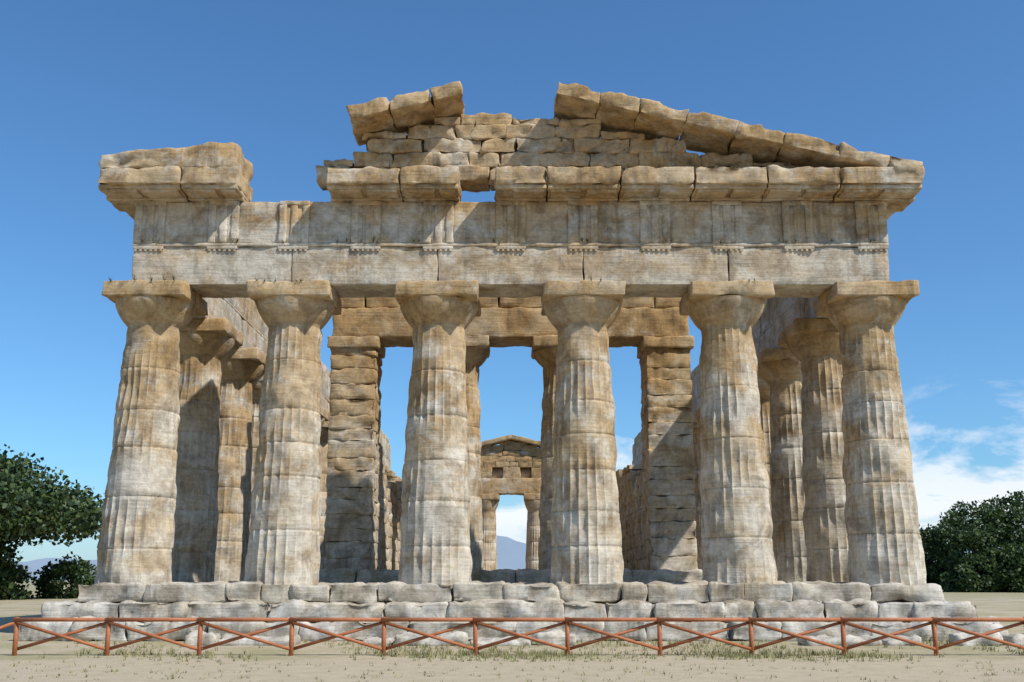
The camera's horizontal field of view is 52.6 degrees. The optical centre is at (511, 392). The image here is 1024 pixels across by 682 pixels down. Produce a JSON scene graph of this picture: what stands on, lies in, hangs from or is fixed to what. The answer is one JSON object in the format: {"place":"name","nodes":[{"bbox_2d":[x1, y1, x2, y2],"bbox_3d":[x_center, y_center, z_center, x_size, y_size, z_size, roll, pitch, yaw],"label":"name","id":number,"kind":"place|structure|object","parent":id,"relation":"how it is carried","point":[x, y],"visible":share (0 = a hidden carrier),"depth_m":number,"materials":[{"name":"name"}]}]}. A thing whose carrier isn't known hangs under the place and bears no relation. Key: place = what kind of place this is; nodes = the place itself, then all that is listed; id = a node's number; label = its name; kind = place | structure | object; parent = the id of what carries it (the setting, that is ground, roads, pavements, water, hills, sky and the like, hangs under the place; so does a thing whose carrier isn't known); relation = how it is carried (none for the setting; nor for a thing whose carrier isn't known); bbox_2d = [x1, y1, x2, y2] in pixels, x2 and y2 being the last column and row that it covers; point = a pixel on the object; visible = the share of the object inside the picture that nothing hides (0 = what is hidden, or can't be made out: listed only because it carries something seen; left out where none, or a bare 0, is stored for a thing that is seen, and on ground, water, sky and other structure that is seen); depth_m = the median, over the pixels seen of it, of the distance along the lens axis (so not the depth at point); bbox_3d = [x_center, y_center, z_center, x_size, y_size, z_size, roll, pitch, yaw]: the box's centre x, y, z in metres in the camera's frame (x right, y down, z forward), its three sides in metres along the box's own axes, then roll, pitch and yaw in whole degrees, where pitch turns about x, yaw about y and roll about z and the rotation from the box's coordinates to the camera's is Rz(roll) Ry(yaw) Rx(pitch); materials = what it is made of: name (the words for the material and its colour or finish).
{"place":"outdoors","nodes":[
{"label":"outdoors","id":0,"kind":"place"},
{"bbox_2d":[16,536,999,580],"bbox_3d":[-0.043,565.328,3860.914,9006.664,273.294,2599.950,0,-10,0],"label":"mountain terrain","id":1,"kind":"structure","parent":0,"point":[511,553],"depth_m":5133.35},
{"bbox_2d":[0,581,1023,681],"bbox_3d":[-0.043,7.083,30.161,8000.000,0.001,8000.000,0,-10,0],"label":"ground","id":2,"kind":"structure","parent":0,"point":[930,664],"depth_m":20.12,"materials":[{"name":"beige sand"}]},
{"bbox_2d":[0,535,35,599],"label":"shrub","id":3,"kind":"object","parent":2,"relation":"on","point":[11,574],"visible":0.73,"depth_m":87.21,"materials":[{"name":"green plant"}]},
{"bbox_2d":[0,444,104,546],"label":"tree","id":4,"kind":"object","parent":2,"relation":"on","point":[29,512],"visible":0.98,"depth_m":86.24,"materials":[{"name":"green plant"}]},
{"bbox_2d":[30,551,96,598],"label":"shrub","id":5,"kind":"object","parent":2,"relation":"on","point":[47,584],"depth_m":93.60,"materials":[{"name":"green plant"}]},
{"bbox_2d":[0,617,1023,655],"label":"fence","id":6,"kind":"object","parent":2,"relation":"on","point":[567,622],"visible":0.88,"depth_m":22.54,"materials":[{"name":"paint"}]},
{"bbox_2d":[6,636,1023,681],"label":"grass tufts","id":7,"kind":"object","parent":2,"relation":"on","point":[728,653],"visible":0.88,"depth_m":22.23,"materials":[{"name":"green plant"}]},
{"bbox_2d":[18,580,1023,645],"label":"stepped stone base","id":8,"kind":"object","parent":2,"relation":"on","point":[503,599],"visible":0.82,"depth_m":28.45,"materials":[{"name":"stone"}]},
{"bbox_2d":[171,318,848,582],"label":"side columns","id":9,"kind":"structure","parent":8,"relation":"on","point":[799,379],"depth_m":35.73,"materials":[{"name":"beige stone"}]},
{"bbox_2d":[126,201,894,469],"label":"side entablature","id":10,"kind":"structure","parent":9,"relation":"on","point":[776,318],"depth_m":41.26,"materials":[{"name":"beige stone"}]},
{"bbox_2d":[94,280,925,584],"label":"front columns","id":11,"kind":"structure","parent":8,"relation":"on","point":[138,528],"depth_m":30.51,"materials":[{"name":"beige stone"}]},
{"bbox_2d":[108,122,876,282],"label":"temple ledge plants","id":12,"kind":"object","parent":11,"relation":"attached to","point":[237,239],"visible":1,"depth_m":31.41,"materials":[{"name":"green plant"}]},
{"bbox_2d":[98,165,924,297],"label":"entablature","id":13,"kind":"structure","parent":11,"relation":"on","point":[197,219],"depth_m":31.44,"materials":[{"name":"beige stone"}]},
{"bbox_2d":[99,81,922,192],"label":"pediment","id":14,"kind":"structure","parent":13,"relation":"on","point":[584,119],"depth_m":32.17,"materials":[{"name":"beige stone"}]},
{"bbox_2d":[319,296,702,582],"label":"temple pronaos","id":15,"kind":"object","parent":8,"relation":"on","point":[656,512],"visible":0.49,"depth_m":37.62,"materials":[{"name":"beige stone"}]},
{"bbox_2d":[480,435,541,569],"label":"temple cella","id":16,"kind":"structure","parent":8,"relation":"on","point":[510,464],"depth_m":83.31,"materials":[{"name":"stone"}]},
{"bbox_2d":[919,523,961,587],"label":"bush","id":17,"kind":"object","parent":2,"relation":"on","point":[934,570],"depth_m":149.86,"materials":[{"name":"green plant"}]},
{"bbox_2d":[938,551,1007,592],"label":"shrub","id":18,"kind":"object","parent":2,"relation":"on","point":[962,575],"depth_m":140.68,"materials":[{"name":"green plant"}]},
{"bbox_2d":[924,500,1023,575],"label":"tree","id":19,"kind":"object","parent":2,"relation":"on","point":[963,539],"depth_m":145.79,"materials":[{"name":"green plant"}]},
{"bbox_2d":[968,490,1023,555],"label":"tree","id":20,"kind":"object","parent":2,"relation":"on","point":[1015,505],"depth_m":146.43,"materials":[{"name":"green plant"}]},
{"bbox_2d":[986,541,1023,592],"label":"shrub","id":21,"kind":"object","parent":2,"relation":"on","point":[1010,576],"depth_m":139.14,"materials":[{"name":"green plant"}]},
{"bbox_2d":[0,0,1023,561],"label":"sky","id":22,"kind":"structure","parent":0,"point":[939,84],"materials":[{"name":"blue"}]},
{"bbox_2d":[115,585,925,627],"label":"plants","id":23,"kind":"object","parent":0,"point":[653,605],"depth_m":28.90,"materials":[{"name":"green plant"}]}
]}

